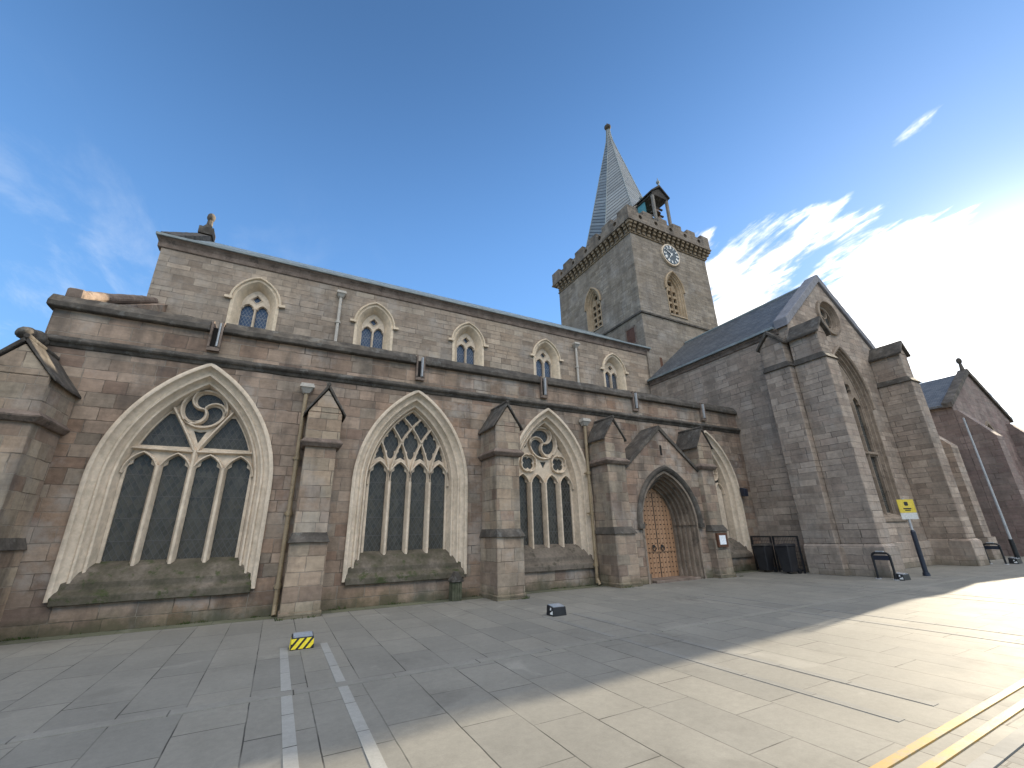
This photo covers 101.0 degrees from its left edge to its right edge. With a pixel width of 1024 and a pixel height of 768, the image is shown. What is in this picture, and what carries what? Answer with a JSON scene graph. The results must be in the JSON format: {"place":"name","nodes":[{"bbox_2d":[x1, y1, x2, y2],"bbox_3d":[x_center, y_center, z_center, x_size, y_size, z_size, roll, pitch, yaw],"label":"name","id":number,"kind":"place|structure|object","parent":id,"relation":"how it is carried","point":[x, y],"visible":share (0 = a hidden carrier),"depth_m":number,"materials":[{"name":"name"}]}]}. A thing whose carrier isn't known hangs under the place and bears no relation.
{"place":"outdoors","nodes":[
{"label":"outdoors","id":0,"kind":"place"},
{"bbox_2d":[0,556,1023,767],"bbox_3d":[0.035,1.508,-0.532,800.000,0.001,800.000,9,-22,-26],"label":"pavement","id":1,"kind":"structure","parent":0,"point":[618,703],"depth_m":4.80,"materials":[{"name":"stone"}]},
{"bbox_2d":[280,648,298,767],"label":"paving strip","id":2,"kind":"object","parent":1,"relation":"on","point":[289,751],"visible":0.89,"depth_m":3.92,"materials":[{"name":"stone"}]},
{"bbox_2d":[289,631,313,650],"bbox_3d":[-3.260,3.981,6.555,0.333,0.198,0.263,9,-22,-26],"label":"floodlight","id":3,"kind":"object","parent":1,"relation":"on","point":[301,640],"visible":1,"depth_m":6.47,"materials":[{"name":"metal"}]},
{"bbox_2d":[320,643,387,767],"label":"paving strip","id":4,"kind":"object","parent":1,"relation":"on","point":[371,749],"visible":0.89,"depth_m":3.93,"materials":[{"name":"stone"}]},
{"bbox_2d":[0,570,762,644],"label":"gutter strip","id":5,"kind":"object","parent":1,"relation":"on","point":[9,642],"depth_m":8.68,"materials":[{"name":"stone"}]},
{"bbox_2d":[0,569,748,641],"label":"weeds","id":6,"kind":"object","parent":5,"relation":"on","point":[183,622],"visible":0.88,"depth_m":8.72,"materials":[{"name":"green plant"}]},
{"bbox_2d":[448,571,463,601],"bbox_3d":[-1.460,5.220,10.912,0.320,0.680,0.310,9,-22,-26],"label":"bollard","id":7,"kind":"object","parent":1,"relation":"on","point":[455,580],"visible":1,"depth_m":10.81,"materials":[{"name":"stone"}]},
{"bbox_2d":[0,124,1002,640],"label":"church","id":8,"kind":"structure","parent":1,"relation":"on","point":[206,428],"depth_m":13.19,"materials":[{"name":"stone"}]},
{"bbox_2d":[43,363,272,607],"bbox_3d":[-7.300,1.985,9.543,3.370,5.141,0.641,9,-22,-26],"label":"window","id":9,"kind":"structure","parent":8,"relation":"in","point":[172,501],"depth_m":9.39,"materials":[{"name":"beige stone"}]},
{"bbox_2d":[224,277,284,330],"bbox_3d":[-9.565,-2.689,15.676,1.940,2.720,0.540,9,-22,-26],"label":"clerestory window","id":10,"kind":"structure","parent":8,"relation":"in","point":[255,302],"depth_m":15.83,"materials":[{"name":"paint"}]},
{"bbox_2d":[350,302,398,349],"bbox_3d":[-5.775,-2.107,17.575,1.940,2.720,0.540,9,-22,-26],"label":"clerestory window","id":11,"kind":"structure","parent":8,"relation":"in","point":[374,327],"depth_m":17.76,"materials":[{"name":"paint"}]},
{"bbox_2d":[342,390,467,585],"bbox_3d":[-2.818,2.665,11.791,3.190,5.155,0.641,9,-22,-26],"label":"window","id":12,"kind":"structure","parent":8,"relation":"in","point":[408,514],"depth_m":11.76,"materials":[{"name":"beige stone"}]},
{"bbox_2d":[448,322,488,365],"bbox_3d":[-2.072,-1.539,19.431,1.940,2.720,0.540,9,-22,-26],"label":"clerestory window","id":13,"kind":"structure","parent":8,"relation":"in","point":[468,343],"depth_m":19.63,"materials":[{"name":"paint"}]},
{"bbox_2d":[530,339,563,378],"bbox_3d":[1.666,-0.965,21.304,1.940,2.720,0.540,9,-22,-26],"label":"clerestory window","id":14,"kind":"structure","parent":8,"relation":"in","point":[547,359],"depth_m":21.52,"materials":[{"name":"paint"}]},
{"bbox_2d":[519,408,597,572],"bbox_3d":[1.168,3.299,13.781,3.150,5.112,0.641,9,-22,-26],"label":"window","id":15,"kind":"structure","parent":8,"relation":"in","point":[555,522],"depth_m":13.94,"materials":[{"name":"beige stone"}]},
{"bbox_2d":[584,287,602,331],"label":"belfry window","id":16,"kind":"structure","parent":8,"relation":"in","point":[592,306],"depth_m":30.64,"materials":[{"name":"stone"}]},
{"bbox_2d":[600,353,628,389],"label":"clerestory window","id":17,"kind":"structure","parent":8,"relation":"in","point":[614,370],"depth_m":23.48,"materials":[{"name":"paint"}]},
{"bbox_2d":[625,325,636,343],"bbox_3d":[7.406,-2.954,26.240,0.050,1.200,0.900,9,-22,-26],"label":"small doorway","id":18,"kind":"structure","parent":8,"relation":"in","point":[631,337],"depth_m":26.21,"materials":[{"name":"wood"}]},
{"bbox_2d":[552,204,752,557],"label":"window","id":19,"kind":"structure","parent":8,"relation":"in","point":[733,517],"depth_m":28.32,"materials":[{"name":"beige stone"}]},
{"bbox_2d":[643,489,678,577],"bbox_3d":[5.060,5.165,14.860,1.720,3.005,0.139,9,-22,-26],"label":"door","id":20,"kind":"structure","parent":8,"relation":"in","point":[662,558],"depth_m":14.83,"materials":[{"name":"brown wood"}]},
{"bbox_2d":[664,271,687,319],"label":"belfry window","id":21,"kind":"structure","parent":8,"relation":"in","point":[675,290],"depth_m":28.37,"materials":[{"name":"stone"}]},
{"bbox_2d":[715,533,728,546],"bbox_3d":[7.347,5.450,14.761,0.500,0.460,0.085,9,-22,-26],"label":"notice board","id":22,"kind":"object","parent":8,"relation":"attached to","point":[721,539],"visible":1,"depth_m":14.71,"materials":[{"name":"paper"}]},
{"bbox_2d":[740,488,747,495],"bbox_3d":[9.636,4.502,17.604,0.240,0.357,0.299,9,-22,-26],"label":"wall lamp","id":23,"kind":"object","parent":8,"relation":"attached to","point":[743,491],"visible":1,"depth_m":17.49,"materials":[{"name":"black metal"}]},
{"bbox_2d":[815,299,841,335],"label":"rose window","id":24,"kind":"structure","parent":8,"relation":"in","point":[822,311],"depth_m":19.92,"materials":[{"name":"stone"}]},
{"bbox_2d":[831,345,907,520],"bbox_3d":[14.709,1.903,18.053,3.240,7.574,0.640,9,-22,-26],"label":"transept window","id":25,"kind":"structure","parent":8,"relation":"in","point":[859,395],"depth_m":18.48,"materials":[{"name":"stone"}]},
{"bbox_2d":[0,568,1023,744],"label":"paving band","id":26,"kind":"object","parent":1,"relation":"on","point":[62,731],"visible":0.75,"depth_m":4.97,"materials":[{"name":"stone"}]},
{"bbox_2d":[547,603,566,616],"bbox_3d":[0.907,4.621,8.646,0.332,0.198,0.259,9,-22,-26],"label":"floodlight","id":27,"kind":"object","parent":1,"relation":"on","point":[556,609],"visible":1,"depth_m":8.56,"materials":[{"name":"black metal"}]},
{"bbox_2d":[542,616,904,721],"bbox_3d":[2.005,3.799,6.067,0.110,0.024,5.850,9,-22,-26],"label":"paving strip","id":28,"kind":"object","parent":1,"relation":"on","point":[856,707],"visible":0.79,"depth_m":4.69,"materials":[{"name":"grey stone"}]},
{"bbox_2d":[570,612,938,705],"bbox_3d":[2.598,3.890,6.364,0.110,0.024,5.850,9,-22,-26],"label":"paving strip","id":29,"kind":"object","parent":1,"relation":"on","point":[930,703],"visible":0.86,"depth_m":5.03,"materials":[{"name":"grey stone"}]},
{"bbox_2d":[750,536,777,569],"bbox_3d":[9.850,6.620,16.515,0.050,1.270,0.830,9,-22,-26],"label":"railing","id":30,"kind":"object","parent":1,"relation":"on","point":[770,541],"visible":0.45,"depth_m":16.63,"materials":[{"name":"black metal"}]},
{"bbox_2d":[752,543,777,571],"bbox_3d":[9.642,6.609,16.079,0.638,1.007,0.492,9,-22,-26],"label":"wheelie bin","id":31,"kind":"object","parent":1,"relation":"on","point":[763,552],"visible":1,"depth_m":15.93,"materials":[{"name":"plastic"}]},
{"bbox_2d":[774,543,801,573],"bbox_3d":[10.045,6.344,15.355,0.638,1.007,0.492,9,-22,-26],"label":"wheelie bin","id":32,"kind":"object","parent":1,"relation":"on","point":[786,554],"visible":1,"depth_m":15.21,"materials":[{"name":"plastic"}]},
{"bbox_2d":[771,536,805,572],"bbox_3d":[10.291,6.331,15.725,0.050,1.270,0.970,9,-22,-26],"label":"railing","id":33,"kind":"object","parent":1,"relation":"on","point":[799,551],"visible":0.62,"depth_m":15.71,"materials":[{"name":"black metal"}]},
{"bbox_2d":[686,596,1023,644],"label":"paving strip","id":34,"kind":"object","parent":1,"relation":"on","point":[872,622],"visible":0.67,"depth_m":7.20,"materials":[{"name":"grey stone"}]},
{"bbox_2d":[706,594,1023,635],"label":"paving strip","id":35,"kind":"object","parent":1,"relation":"on","point":[881,616],"visible":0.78,"depth_m":7.65,"materials":[{"name":"grey stone"}]},
{"bbox_2d":[871,551,897,579],"bbox_3d":[11.501,5.605,13.071,0.160,0.820,0.620,9,-22,-26],"label":"cycle stand","id":36,"kind":"object","parent":1,"relation":"on","point":[876,557],"visible":1,"depth_m":13.12,"materials":[{"name":"black metal"}]},
{"bbox_2d":[893,572,910,580],"bbox_3d":[11.822,5.834,12.806,0.422,0.198,0.259,9,-22,-26],"label":"floodlight","id":37,"kind":"object","parent":1,"relation":"on","point":[903,576],"visible":0.98,"depth_m":12.71,"materials":[{"name":"black metal"}]},
{"bbox_2d":[790,583,1023,604],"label":"paving strip","id":38,"kind":"object","parent":1,"relation":"on","point":[915,594],"visible":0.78,"depth_m":10.06,"materials":[{"name":"grey stone"}]},
{"bbox_2d":[896,498,930,575],"bbox_3d":[13.366,5.043,14.005,0.540,2.420,0.195,-1,-19,-2],"label":"street sign","id":39,"kind":"object","parent":1,"relation":"on","point":[907,508],"visible":1,"depth_m":14.16,"materials":[{"name":"metal"}]},
{"bbox_2d":[807,582,1021,599],"bbox_3d":[10.258,5.103,10.309,0.110,0.024,6.050,9,-22,-26],"label":"paving strip","id":40,"kind":"object","parent":1,"relation":"on","point":[919,591],"visible":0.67,"depth_m":10.49,"materials":[{"name":"grey stone"}]},
{"bbox_2d":[869,678,1023,767],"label":"yellow line","id":41,"kind":"object","parent":1,"relation":"on","point":[900,755],"depth_m":3.44,"materials":[{"name":"paint"}]},
{"bbox_2d":[917,699,1023,767],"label":"yellow line","id":42,"kind":"object","parent":1,"relation":"on","point":[940,759],"depth_m":3.29,"materials":[{"name":"paint"}]},
{"bbox_2d":[920,358,1023,555],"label":"stone building","id":43,"kind":"structure","parent":1,"relation":"on","point":[996,435],"depth_m":22.59,"materials":[{"name":"stone"}]},
{"bbox_2d":[985,421,995,431],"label":"window","id":44,"kind":"structure","parent":43,"relation":"in","point":[987,423],"depth_m":25.08,"materials":[{"name":"stone"}]},
{"bbox_2d":[928,577,1019,582],"bbox_3d":[14.060,5.405,11.416,0.110,0.024,4.550,9,-22,-26],"label":"paving strip","id":45,"kind":"object","parent":1,"relation":"on","point":[978,580],"visible":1,"depth_m":12.21,"materials":[{"name":"grey stone"}]},
{"bbox_2d":[934,575,1023,580],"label":"paving strip","id":46,"kind":"object","parent":1,"relation":"on","point":[982,578],"visible":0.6,"depth_m":12.62,"materials":[{"name":"grey stone"}]},
{"bbox_2d":[962,418,1020,557],"bbox_3d":[20.660,4.418,18.250,0.170,6.100,0.170,9,-22,-26],"label":"pole","id":47,"kind":"object","parent":1,"relation":"on","point":[1013,547],"visible":0.8,"depth_m":18.01,"materials":[{"name":"metal"}]},
{"bbox_2d":[965,724,1023,767],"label":"kerb","id":48,"kind":"structure","parent":1,"relation":"on","point":[998,754],"depth_m":3.08,"materials":[{"name":"stone"}]},
{"bbox_2d":[983,542,1008,564],"bbox_3d":[19.362,6.793,16.958,0.160,0.820,0.620,9,-22,-26],"label":"cycle stand","id":49,"kind":"object","parent":1,"relation":"on","point":[993,547],"visible":0.9,"depth_m":16.98,"materials":[{"name":"black metal"}]},
{"bbox_2d":[1008,557,1022,563],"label":"floodlight","id":50,"kind":"object","parent":1,"relation":"on","point":[1013,560],"visible":1,"depth_m":16.87,"materials":[{"name":"black metal"}]},
{"bbox_2d":[0,0,1023,429],"label":"sky","id":51,"kind":"structure","parent":0,"point":[453,149],"materials":[{"name":"blue"}]},
{"bbox_2d":[998,746,1023,767],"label":"road","id":52,"kind":"structure","parent":0,"point":[1016,760],"depth_m":2.97,"materials":[{"name":"grey asphalt"}]}
]}

